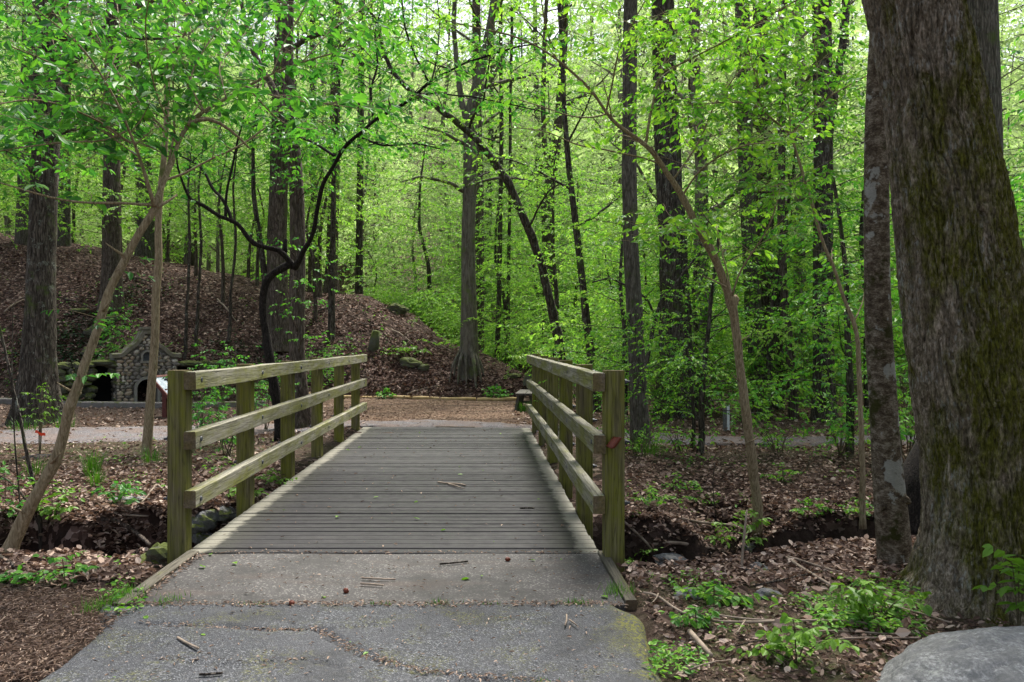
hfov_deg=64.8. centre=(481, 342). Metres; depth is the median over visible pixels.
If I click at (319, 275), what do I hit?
understory tree
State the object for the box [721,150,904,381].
understory tree
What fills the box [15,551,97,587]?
seedling
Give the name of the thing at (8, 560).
fallen log
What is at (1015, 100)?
tall tree
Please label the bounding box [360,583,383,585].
fallen twig
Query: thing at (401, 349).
seedling
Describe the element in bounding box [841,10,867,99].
tall tree
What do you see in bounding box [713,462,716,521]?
bare stem
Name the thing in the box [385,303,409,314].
stone
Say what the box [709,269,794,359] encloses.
understory tree
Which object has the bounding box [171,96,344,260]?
understory tree
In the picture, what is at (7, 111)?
tall tree
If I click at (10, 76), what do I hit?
understory tree
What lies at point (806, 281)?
understory tree
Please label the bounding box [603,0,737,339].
tall tree
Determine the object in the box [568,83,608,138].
understory tree
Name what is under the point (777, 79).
tall tree
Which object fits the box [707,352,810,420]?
bush
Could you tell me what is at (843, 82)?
tall tree
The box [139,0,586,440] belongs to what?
twisted tree
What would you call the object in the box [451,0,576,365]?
thin tree
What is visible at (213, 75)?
tall tree
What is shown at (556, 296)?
understory tree
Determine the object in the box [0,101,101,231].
understory tree
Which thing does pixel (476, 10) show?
brown tree
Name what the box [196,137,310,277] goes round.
understory tree
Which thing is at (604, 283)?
understory tree
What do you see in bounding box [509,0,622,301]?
forked tree
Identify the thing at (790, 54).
tall tree
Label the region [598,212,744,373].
understory tree
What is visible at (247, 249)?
understory tree
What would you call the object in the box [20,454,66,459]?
mulch heap
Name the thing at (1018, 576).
seedling
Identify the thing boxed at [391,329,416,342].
fallen branch
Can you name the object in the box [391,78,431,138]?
understory tree
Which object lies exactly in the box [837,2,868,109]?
tall tree
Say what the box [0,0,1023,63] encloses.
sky
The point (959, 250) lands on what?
mossy oak
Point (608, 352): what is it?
bush
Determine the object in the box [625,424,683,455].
bush
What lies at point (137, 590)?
joint grass
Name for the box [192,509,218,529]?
stone
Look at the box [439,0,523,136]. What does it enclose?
tall tree
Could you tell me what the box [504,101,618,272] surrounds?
understory tree
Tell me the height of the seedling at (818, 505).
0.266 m
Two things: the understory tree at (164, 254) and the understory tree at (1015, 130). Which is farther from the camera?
the understory tree at (1015, 130)
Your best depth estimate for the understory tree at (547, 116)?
62.02 m
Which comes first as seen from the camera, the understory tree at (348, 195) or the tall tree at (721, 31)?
the understory tree at (348, 195)
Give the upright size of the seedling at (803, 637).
0.363 m
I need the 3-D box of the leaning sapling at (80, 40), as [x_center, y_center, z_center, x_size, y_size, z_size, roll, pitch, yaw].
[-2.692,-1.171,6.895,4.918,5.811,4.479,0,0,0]
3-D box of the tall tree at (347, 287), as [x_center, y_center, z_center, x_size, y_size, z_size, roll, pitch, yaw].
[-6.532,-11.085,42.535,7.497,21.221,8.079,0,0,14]
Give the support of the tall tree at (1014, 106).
on the ground at (56, 534)
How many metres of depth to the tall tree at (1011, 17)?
30.25 m
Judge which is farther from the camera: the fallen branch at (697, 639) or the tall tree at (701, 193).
the tall tree at (701, 193)
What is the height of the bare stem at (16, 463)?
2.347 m
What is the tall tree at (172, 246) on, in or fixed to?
on the ground at (56, 534)
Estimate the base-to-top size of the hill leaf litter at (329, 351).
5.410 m
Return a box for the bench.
[514,389,531,410]
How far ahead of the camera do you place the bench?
18.65 m
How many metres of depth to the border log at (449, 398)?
22.39 m
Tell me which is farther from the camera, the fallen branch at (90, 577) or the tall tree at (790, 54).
the tall tree at (790, 54)
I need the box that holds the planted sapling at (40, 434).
[20,382,66,453]
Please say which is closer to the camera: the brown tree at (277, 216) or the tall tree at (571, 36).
the brown tree at (277, 216)
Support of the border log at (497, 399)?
on the ground at (56, 534)
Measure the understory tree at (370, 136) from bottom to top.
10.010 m
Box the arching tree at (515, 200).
[322,0,599,359]
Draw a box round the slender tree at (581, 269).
[469,0,655,411]
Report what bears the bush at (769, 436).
on the ground at (56, 534)
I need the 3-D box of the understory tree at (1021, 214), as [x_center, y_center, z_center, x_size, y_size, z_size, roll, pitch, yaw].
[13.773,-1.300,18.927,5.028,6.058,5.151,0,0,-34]
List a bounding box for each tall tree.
[0,0,83,233]
[0,0,181,245]
[0,2,21,149]
[0,8,21,200]
[3,1,89,85]
[4,1,168,246]
[70,0,101,97]
[72,2,130,221]
[82,0,170,175]
[88,0,272,263]
[97,0,234,261]
[99,4,287,270]
[123,0,230,261]
[147,3,304,271]
[160,0,260,215]
[181,0,249,100]
[186,3,250,153]
[223,0,352,277]
[223,5,318,125]
[244,0,395,270]
[245,25,274,179]
[264,0,347,185]
[268,0,386,211]
[272,1,357,93]
[298,1,353,113]
[300,0,371,148]
[304,0,427,292]
[339,5,428,281]
[340,1,424,219]
[345,1,401,88]
[349,0,410,118]
[381,0,519,300]
[382,0,447,162]
[394,0,455,131]
[407,3,444,107]
[418,1,469,109]
[421,0,565,299]
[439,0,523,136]
[447,0,621,303]
[451,1,517,107]
[485,0,557,204]
[492,33,618,336]
[496,0,532,95]
[518,0,612,237]
[542,0,694,285]
[546,3,588,97]
[549,0,622,84]
[549,0,864,406]
[574,0,689,193]
[580,1,684,159]
[584,0,743,356]
[584,2,650,98]
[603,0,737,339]
[651,0,868,403]
[653,5,725,188]
[676,5,707,88]
[677,0,752,119]
[677,0,775,176]
[682,0,864,247]
[682,4,794,208]
[723,0,864,286]
[750,0,812,108]
[773,0,894,367]
[793,43,895,315]
[805,0,1023,278]
[805,0,1023,328]
[808,4,868,55]
[833,0,1023,261]
[835,0,1018,196]
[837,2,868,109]
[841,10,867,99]
[848,21,1011,275]
[848,28,868,202]
[998,0,1023,78]
[999,0,1023,119]
[999,0,1023,168]
[999,9,1023,230]
[999,11,1023,87]
[999,15,1023,223]
[1000,46,1023,217]
[1002,12,1023,231]
[1003,0,1023,187]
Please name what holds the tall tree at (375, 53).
on the ground at (56, 534)
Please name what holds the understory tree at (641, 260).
on the ground at (56, 534)
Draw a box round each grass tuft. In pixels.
[8,417,45,430]
[14,454,49,477]
[52,415,75,426]
[78,446,108,476]
[85,463,107,486]
[138,443,164,462]
[515,401,530,411]
[627,429,670,456]
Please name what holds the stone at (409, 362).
on the ground at (56, 534)
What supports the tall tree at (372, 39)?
on the ground at (56, 534)
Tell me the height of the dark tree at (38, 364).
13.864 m
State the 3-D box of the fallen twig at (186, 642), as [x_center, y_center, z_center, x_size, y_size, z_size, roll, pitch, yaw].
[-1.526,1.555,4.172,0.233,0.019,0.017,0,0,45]
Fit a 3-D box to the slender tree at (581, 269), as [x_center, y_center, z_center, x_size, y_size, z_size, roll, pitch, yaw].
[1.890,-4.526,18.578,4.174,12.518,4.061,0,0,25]
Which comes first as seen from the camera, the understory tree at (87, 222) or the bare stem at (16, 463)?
the bare stem at (16, 463)
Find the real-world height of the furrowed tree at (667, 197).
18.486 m
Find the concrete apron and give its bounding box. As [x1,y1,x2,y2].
[133,554,624,610]
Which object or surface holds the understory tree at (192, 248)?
on the ground at (56, 534)
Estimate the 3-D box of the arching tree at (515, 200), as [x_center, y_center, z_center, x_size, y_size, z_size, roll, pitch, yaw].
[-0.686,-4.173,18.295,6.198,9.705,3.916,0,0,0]
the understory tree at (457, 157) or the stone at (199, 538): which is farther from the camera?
the understory tree at (457, 157)
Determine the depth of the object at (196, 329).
23.19 m
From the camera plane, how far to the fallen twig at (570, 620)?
4.48 m
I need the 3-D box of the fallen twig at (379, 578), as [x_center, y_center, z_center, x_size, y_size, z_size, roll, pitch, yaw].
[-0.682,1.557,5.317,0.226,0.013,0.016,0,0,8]
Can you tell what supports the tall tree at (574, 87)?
on the ground at (56, 534)
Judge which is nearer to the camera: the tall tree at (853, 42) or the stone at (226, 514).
the stone at (226, 514)
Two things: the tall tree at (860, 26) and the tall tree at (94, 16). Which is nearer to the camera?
the tall tree at (860, 26)
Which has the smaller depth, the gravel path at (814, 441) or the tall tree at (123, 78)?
the gravel path at (814, 441)
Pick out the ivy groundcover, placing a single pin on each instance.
(71, 356)
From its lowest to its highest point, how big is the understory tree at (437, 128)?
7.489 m
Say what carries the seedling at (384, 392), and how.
on the ground at (56, 534)
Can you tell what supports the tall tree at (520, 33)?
on the ground at (56, 534)
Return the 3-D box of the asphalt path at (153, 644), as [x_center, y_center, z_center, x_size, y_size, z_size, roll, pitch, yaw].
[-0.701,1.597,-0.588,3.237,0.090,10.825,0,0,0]
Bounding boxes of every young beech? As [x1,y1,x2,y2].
[533,230,776,429]
[538,186,863,454]
[643,315,709,448]
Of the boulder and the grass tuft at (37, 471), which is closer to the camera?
the boulder
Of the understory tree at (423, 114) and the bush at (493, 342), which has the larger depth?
the understory tree at (423, 114)
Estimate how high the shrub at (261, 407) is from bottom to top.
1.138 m
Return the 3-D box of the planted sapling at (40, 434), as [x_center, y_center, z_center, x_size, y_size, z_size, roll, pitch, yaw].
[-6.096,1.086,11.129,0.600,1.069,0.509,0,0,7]
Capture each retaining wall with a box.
[58,360,126,401]
[177,360,237,386]
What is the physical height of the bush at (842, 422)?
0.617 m
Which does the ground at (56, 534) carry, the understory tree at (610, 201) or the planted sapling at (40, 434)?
the understory tree at (610, 201)
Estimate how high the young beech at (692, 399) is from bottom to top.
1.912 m
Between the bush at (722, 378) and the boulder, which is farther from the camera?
the bush at (722, 378)
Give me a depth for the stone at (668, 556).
8.21 m
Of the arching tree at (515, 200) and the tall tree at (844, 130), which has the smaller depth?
the arching tree at (515, 200)
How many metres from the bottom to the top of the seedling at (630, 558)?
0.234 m
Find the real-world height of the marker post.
0.670 m
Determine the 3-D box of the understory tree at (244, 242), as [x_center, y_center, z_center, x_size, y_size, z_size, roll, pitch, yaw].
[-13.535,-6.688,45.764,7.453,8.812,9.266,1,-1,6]
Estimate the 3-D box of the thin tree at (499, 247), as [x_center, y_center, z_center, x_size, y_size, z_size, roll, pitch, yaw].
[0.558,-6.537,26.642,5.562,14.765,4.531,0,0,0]
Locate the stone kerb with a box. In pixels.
[0,398,264,407]
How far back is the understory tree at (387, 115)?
66.90 m
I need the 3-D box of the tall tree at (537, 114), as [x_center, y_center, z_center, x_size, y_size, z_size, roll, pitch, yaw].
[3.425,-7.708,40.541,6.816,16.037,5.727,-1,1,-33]
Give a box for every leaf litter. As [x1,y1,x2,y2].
[0,242,531,400]
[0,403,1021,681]
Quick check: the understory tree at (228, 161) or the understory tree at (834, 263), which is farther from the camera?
the understory tree at (228, 161)
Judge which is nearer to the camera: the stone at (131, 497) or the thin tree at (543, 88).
the stone at (131, 497)
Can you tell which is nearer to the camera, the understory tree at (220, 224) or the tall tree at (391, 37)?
the understory tree at (220, 224)
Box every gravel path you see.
[0,420,365,444]
[360,419,531,429]
[536,430,915,446]
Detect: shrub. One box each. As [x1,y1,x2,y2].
[91,279,141,359]
[162,376,230,447]
[189,341,260,418]
[192,397,269,457]
[219,352,281,410]
[254,376,299,428]
[275,334,356,386]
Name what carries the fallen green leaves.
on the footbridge
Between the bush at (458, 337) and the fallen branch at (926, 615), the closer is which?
the fallen branch at (926, 615)
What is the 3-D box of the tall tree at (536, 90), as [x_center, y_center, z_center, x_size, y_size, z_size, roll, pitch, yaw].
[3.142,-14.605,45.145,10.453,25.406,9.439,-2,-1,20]
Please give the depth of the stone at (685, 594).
4.99 m
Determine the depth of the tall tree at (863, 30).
41.20 m
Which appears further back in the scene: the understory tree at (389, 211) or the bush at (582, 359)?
the understory tree at (389, 211)
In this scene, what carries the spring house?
on the ground at (56, 534)
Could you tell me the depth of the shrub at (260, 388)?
17.83 m
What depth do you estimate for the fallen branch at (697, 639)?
4.11 m
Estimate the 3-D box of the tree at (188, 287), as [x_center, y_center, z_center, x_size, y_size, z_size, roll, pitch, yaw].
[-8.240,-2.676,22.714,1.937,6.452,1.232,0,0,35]
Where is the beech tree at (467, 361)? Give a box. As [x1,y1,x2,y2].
[379,0,593,387]
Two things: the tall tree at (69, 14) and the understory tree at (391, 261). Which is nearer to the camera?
the understory tree at (391, 261)
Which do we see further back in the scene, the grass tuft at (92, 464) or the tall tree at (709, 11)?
the tall tree at (709, 11)
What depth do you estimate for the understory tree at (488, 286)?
35.15 m
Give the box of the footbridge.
[163,354,629,572]
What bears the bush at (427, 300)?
on the ground at (56, 534)
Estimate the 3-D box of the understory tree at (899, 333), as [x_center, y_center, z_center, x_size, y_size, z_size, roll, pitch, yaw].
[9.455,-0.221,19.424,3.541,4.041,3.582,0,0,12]
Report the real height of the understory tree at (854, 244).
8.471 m
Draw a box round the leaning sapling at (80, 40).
[0,0,447,554]
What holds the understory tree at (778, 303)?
on the ground at (56, 534)
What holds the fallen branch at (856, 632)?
on the ground at (56, 534)
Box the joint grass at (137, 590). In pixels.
[64,579,635,681]
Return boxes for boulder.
[877,626,1023,681]
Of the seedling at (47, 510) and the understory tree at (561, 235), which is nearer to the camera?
the seedling at (47, 510)
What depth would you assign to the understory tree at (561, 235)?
44.54 m
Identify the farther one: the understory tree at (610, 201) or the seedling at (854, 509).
the understory tree at (610, 201)
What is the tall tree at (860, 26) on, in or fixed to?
on the ground at (56, 534)
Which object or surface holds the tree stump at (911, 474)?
on the ground at (56, 534)
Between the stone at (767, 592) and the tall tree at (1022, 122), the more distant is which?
the tall tree at (1022, 122)
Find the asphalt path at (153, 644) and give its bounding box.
[39,605,661,681]
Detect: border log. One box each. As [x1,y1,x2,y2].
[344,395,410,398]
[412,396,475,400]
[477,397,516,400]
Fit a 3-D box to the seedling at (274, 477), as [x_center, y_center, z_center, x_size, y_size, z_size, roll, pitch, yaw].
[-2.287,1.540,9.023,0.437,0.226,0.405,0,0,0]
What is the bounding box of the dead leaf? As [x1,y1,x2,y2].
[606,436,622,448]
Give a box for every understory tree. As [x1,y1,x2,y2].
[0,0,107,194]
[0,0,144,208]
[0,23,102,237]
[0,29,95,230]
[0,98,67,248]
[0,99,162,253]
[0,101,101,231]
[0,107,98,204]
[0,125,16,205]
[0,167,96,243]
[1,102,134,246]
[27,72,211,253]
[60,56,200,252]
[71,133,174,221]
[71,164,101,245]
[71,172,101,247]
[122,83,265,267]
[122,120,223,261]
[122,132,220,255]
[122,169,213,263]
[129,21,365,280]
[133,118,250,275]
[137,111,268,302]
[153,73,364,287]
[170,153,305,283]
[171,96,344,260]
[185,126,249,219]
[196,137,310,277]
[198,142,326,285]
[210,184,324,279]
[219,0,436,339]
[224,81,347,217]
[226,167,352,280]
[227,189,338,289]
[236,119,384,292]
[238,146,370,320]
[242,73,401,297]
[242,88,405,267]
[308,83,408,195]
[338,230,402,304]
[339,107,434,253]
[339,158,430,274]
[340,112,539,334]
[343,4,426,121]
[343,165,462,313]
[344,65,422,176]
[363,224,426,305]
[386,88,427,142]
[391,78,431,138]
[395,92,592,316]
[398,139,437,199]
[401,174,514,292]
[404,139,567,364]
[407,152,609,369]
[408,84,469,167]
[416,94,658,378]
[419,194,533,345]
[420,70,457,123]
[424,127,534,254]
[444,168,621,364]
[484,172,610,361]
[499,173,731,414]
[501,168,654,368]
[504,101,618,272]
[516,62,584,191]
[521,177,652,355]
[528,137,600,221]
[529,182,618,290]
[530,118,740,355]
[532,68,615,171]
[547,5,617,127]
[561,209,659,359]
[562,238,659,368]
[564,207,728,369]
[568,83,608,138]
[570,176,767,401]
[574,173,737,337]
[576,89,614,161]
[577,3,652,127]
[578,173,717,315]
[587,160,653,255]
[592,171,799,386]
[593,132,723,273]
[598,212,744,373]
[606,112,686,202]
[613,220,793,392]
[644,83,904,419]
[657,43,905,409]
[690,85,914,453]
[692,152,858,362]
[697,58,907,418]
[707,97,737,176]
[708,179,862,385]
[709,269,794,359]
[710,199,899,362]
[713,168,833,316]
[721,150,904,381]
[732,184,862,344]
[793,140,897,382]
[797,127,1023,400]
[806,122,899,370]
[807,255,908,390]
[809,241,903,356]
[810,176,1014,399]
[823,25,1023,381]
[827,18,1023,321]
[834,69,864,188]
[853,178,1023,372]
[1001,55,1023,141]
[1003,57,1023,156]
[1003,97,1023,187]
[1003,115,1023,239]
[1004,141,1023,216]
[1017,178,1023,238]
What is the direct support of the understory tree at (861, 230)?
on the ground at (56, 534)
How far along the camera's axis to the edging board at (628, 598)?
5.26 m
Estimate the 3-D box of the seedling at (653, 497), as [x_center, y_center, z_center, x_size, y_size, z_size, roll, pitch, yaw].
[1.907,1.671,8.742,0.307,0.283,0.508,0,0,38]
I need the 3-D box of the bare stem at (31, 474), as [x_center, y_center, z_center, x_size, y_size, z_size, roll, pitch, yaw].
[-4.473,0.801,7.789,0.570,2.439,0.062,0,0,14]
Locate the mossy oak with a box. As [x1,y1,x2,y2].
[861,0,1023,625]
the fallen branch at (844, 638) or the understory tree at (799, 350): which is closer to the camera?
the fallen branch at (844, 638)
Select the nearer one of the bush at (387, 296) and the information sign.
the information sign
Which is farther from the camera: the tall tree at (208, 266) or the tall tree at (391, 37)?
the tall tree at (391, 37)
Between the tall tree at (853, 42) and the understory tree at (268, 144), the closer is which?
the understory tree at (268, 144)
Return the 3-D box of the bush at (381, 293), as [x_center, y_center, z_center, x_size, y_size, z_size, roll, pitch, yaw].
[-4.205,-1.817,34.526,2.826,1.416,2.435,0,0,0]
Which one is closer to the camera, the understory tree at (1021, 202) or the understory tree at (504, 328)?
the understory tree at (1021, 202)
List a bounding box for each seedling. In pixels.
[0,460,34,530]
[0,563,38,585]
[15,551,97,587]
[20,480,84,524]
[90,481,146,504]
[225,487,268,497]
[255,468,296,484]
[376,388,396,398]
[380,341,430,355]
[625,547,663,563]
[635,485,670,506]
[658,605,719,628]
[661,471,697,491]
[673,582,768,609]
[682,484,724,504]
[704,510,771,548]
[720,597,859,673]
[760,462,805,482]
[790,497,833,517]
[814,576,932,618]
[838,499,873,513]
[972,544,1023,625]
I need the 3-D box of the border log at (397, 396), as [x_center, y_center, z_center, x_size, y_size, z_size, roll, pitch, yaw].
[-3.175,1.521,22.445,2.413,0.125,0.092,0,0,0]
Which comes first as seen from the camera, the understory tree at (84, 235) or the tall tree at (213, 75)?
the understory tree at (84, 235)
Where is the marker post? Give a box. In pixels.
[723,404,729,430]
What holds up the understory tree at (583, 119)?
on the ground at (56, 534)
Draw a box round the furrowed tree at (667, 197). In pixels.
[651,0,698,418]
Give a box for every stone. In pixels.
[68,308,89,313]
[82,347,99,355]
[83,325,110,335]
[105,315,122,320]
[108,496,149,502]
[137,542,166,568]
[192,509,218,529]
[192,521,208,533]
[192,532,211,543]
[216,506,235,522]
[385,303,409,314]
[399,357,422,367]
[418,363,429,370]
[507,373,521,378]
[523,371,531,388]
[653,552,687,566]
[673,587,703,599]
[740,543,755,553]
[745,562,768,573]
[755,588,782,599]
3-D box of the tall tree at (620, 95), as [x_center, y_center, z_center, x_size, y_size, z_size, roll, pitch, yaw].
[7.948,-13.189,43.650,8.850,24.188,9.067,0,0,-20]
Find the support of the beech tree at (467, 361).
on the ground at (56, 534)
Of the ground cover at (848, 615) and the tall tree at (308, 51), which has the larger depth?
the tall tree at (308, 51)
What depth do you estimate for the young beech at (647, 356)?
14.46 m
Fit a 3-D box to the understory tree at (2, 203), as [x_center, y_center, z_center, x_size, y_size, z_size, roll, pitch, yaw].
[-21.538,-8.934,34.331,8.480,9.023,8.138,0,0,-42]
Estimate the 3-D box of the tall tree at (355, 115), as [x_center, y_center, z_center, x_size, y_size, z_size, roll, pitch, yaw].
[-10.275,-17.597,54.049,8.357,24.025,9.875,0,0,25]
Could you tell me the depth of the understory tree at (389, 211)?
49.05 m
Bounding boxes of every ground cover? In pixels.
[0,429,927,678]
[2,261,492,385]
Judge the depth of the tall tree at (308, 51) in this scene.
87.49 m
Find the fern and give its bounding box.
[481,384,512,397]
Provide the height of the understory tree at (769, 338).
6.948 m
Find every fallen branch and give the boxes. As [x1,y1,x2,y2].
[3,297,24,312]
[61,564,109,582]
[64,295,93,309]
[102,509,148,516]
[133,274,168,288]
[141,484,165,501]
[217,298,240,321]
[318,299,348,311]
[357,317,382,328]
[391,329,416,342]
[407,385,439,394]
[625,521,652,549]
[643,591,774,632]
[653,541,714,549]
[682,517,748,530]
[687,629,712,657]
[690,659,730,669]
[719,614,914,634]
[735,639,766,646]
[755,570,826,586]
[772,552,844,585]
[798,645,823,663]
[816,637,919,642]
[819,630,896,634]
[900,607,949,622]
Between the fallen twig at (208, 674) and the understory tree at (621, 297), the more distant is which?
the understory tree at (621, 297)
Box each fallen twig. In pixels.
[176,636,198,648]
[199,672,222,675]
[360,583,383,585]
[362,577,395,579]
[435,426,474,427]
[437,481,465,488]
[440,560,467,564]
[564,614,577,626]
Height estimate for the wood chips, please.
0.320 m
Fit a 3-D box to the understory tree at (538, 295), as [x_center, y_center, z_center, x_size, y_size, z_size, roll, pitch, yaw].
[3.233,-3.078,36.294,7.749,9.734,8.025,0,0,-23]
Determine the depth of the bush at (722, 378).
17.37 m
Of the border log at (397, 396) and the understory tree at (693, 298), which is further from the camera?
the border log at (397, 396)
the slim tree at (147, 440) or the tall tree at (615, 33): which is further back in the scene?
the tall tree at (615, 33)
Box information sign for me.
[156,374,166,417]
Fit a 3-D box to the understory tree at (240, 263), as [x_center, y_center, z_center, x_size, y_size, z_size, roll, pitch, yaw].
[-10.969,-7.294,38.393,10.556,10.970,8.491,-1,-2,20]
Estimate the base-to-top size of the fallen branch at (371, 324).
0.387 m
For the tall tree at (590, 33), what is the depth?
89.73 m
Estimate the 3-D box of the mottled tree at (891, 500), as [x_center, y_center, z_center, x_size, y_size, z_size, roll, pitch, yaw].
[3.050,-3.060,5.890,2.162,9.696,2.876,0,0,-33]
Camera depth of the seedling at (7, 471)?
7.62 m
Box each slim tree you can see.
[87,0,302,456]
[663,0,868,419]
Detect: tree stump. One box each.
[368,330,379,351]
[874,440,920,533]
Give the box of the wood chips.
[0,399,937,681]
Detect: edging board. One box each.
[112,551,198,605]
[598,551,636,609]
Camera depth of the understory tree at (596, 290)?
26.52 m
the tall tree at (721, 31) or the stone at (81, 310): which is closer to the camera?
the stone at (81, 310)
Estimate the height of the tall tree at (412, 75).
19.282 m
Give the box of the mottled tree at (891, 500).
[864,35,911,567]
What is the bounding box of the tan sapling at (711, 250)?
[398,0,851,536]
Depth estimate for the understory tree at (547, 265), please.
31.36 m
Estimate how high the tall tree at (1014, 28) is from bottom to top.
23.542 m
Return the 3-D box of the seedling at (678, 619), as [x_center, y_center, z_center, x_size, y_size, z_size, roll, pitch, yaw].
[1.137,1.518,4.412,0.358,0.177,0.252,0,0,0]
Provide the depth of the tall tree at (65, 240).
29.71 m
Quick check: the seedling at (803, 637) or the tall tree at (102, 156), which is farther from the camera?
the tall tree at (102, 156)
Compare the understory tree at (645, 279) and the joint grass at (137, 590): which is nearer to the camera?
the joint grass at (137, 590)
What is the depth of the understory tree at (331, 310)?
24.22 m
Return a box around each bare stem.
[0,325,41,552]
[0,475,37,524]
[11,304,20,507]
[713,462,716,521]
[740,509,747,566]
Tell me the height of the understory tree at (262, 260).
9.419 m
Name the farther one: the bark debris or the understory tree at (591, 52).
the understory tree at (591, 52)
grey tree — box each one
[186,0,349,428]
[622,0,650,442]
[735,0,765,414]
[967,0,1003,156]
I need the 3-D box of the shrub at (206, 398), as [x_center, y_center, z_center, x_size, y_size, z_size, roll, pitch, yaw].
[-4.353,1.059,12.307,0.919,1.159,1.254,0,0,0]
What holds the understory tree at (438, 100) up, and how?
on the ground at (56, 534)
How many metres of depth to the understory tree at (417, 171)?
61.91 m
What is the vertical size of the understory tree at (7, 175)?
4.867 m
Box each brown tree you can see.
[222,0,401,351]
[382,0,547,351]
[752,1,775,408]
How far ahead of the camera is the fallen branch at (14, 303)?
24.55 m
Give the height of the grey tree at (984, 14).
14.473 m
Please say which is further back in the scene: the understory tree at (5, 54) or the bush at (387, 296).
the bush at (387, 296)
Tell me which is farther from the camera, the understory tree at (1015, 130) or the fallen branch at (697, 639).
the understory tree at (1015, 130)
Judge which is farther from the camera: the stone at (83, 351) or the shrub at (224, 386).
the stone at (83, 351)
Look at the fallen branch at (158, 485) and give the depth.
8.55 m
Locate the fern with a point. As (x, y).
(491, 394)
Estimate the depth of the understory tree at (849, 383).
11.34 m
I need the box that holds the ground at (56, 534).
[0,58,1023,681]
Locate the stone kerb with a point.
(99, 404)
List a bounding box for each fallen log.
[0,554,27,572]
[100,517,151,545]
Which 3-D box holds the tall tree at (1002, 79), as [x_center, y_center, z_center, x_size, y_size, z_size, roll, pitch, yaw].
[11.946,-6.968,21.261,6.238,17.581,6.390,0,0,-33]
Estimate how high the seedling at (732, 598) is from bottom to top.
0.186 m
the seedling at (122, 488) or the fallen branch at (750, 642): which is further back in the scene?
the seedling at (122, 488)
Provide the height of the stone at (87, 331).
0.408 m
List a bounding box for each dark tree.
[2,0,227,426]
[810,0,864,422]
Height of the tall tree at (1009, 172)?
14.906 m
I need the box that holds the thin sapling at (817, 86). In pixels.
[605,0,898,528]
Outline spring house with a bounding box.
[109,327,181,401]
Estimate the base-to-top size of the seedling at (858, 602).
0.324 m
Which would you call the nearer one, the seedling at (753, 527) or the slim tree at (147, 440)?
the seedling at (753, 527)
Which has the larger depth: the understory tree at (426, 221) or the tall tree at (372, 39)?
the tall tree at (372, 39)
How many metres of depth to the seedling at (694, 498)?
9.38 m
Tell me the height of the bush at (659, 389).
1.946 m
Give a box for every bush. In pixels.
[363,283,407,302]
[375,283,427,311]
[381,283,458,323]
[383,299,443,328]
[392,296,442,321]
[407,283,457,324]
[414,293,492,341]
[423,303,459,345]
[444,328,491,344]
[480,329,550,369]
[484,325,514,356]
[487,322,532,366]
[504,334,552,373]
[527,330,619,403]
[576,345,651,403]
[585,342,627,369]
[614,326,733,420]
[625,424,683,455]
[650,417,719,455]
[694,342,762,415]
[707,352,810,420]
[719,397,783,427]
[732,421,815,456]
[775,330,866,401]
[806,414,870,455]
[846,369,915,461]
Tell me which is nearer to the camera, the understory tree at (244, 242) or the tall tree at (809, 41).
the tall tree at (809, 41)
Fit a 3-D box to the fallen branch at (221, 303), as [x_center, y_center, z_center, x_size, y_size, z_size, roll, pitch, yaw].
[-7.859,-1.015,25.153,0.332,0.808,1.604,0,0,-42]
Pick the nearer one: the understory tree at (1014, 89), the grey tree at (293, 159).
the grey tree at (293, 159)
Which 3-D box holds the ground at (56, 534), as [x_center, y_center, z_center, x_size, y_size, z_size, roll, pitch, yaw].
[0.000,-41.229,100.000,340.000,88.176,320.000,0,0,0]
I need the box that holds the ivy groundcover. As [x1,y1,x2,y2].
[0,275,285,397]
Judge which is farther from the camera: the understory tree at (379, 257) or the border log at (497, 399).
the understory tree at (379, 257)
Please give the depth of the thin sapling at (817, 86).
8.20 m
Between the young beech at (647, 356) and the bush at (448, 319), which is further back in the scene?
the bush at (448, 319)
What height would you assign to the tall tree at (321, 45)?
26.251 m
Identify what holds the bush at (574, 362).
on the ground at (56, 534)
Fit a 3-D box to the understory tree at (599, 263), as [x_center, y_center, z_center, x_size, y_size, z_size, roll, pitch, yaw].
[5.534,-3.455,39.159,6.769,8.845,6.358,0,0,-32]
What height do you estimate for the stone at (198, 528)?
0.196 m
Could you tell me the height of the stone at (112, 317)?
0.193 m
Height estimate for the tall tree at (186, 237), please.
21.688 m
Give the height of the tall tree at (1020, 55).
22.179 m
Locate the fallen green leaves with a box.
[114,432,607,676]
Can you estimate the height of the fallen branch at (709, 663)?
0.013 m
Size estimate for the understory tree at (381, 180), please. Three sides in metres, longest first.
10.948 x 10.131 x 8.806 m
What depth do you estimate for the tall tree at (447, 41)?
92.69 m
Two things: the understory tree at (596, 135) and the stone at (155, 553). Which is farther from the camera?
the understory tree at (596, 135)
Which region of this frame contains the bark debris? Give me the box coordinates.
[35,428,654,681]
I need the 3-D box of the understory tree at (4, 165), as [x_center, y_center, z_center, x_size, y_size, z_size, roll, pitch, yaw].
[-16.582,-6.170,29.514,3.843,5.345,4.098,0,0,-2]
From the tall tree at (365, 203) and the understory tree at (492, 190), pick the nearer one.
the tall tree at (365, 203)
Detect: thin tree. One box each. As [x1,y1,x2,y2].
[417,0,577,360]
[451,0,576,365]

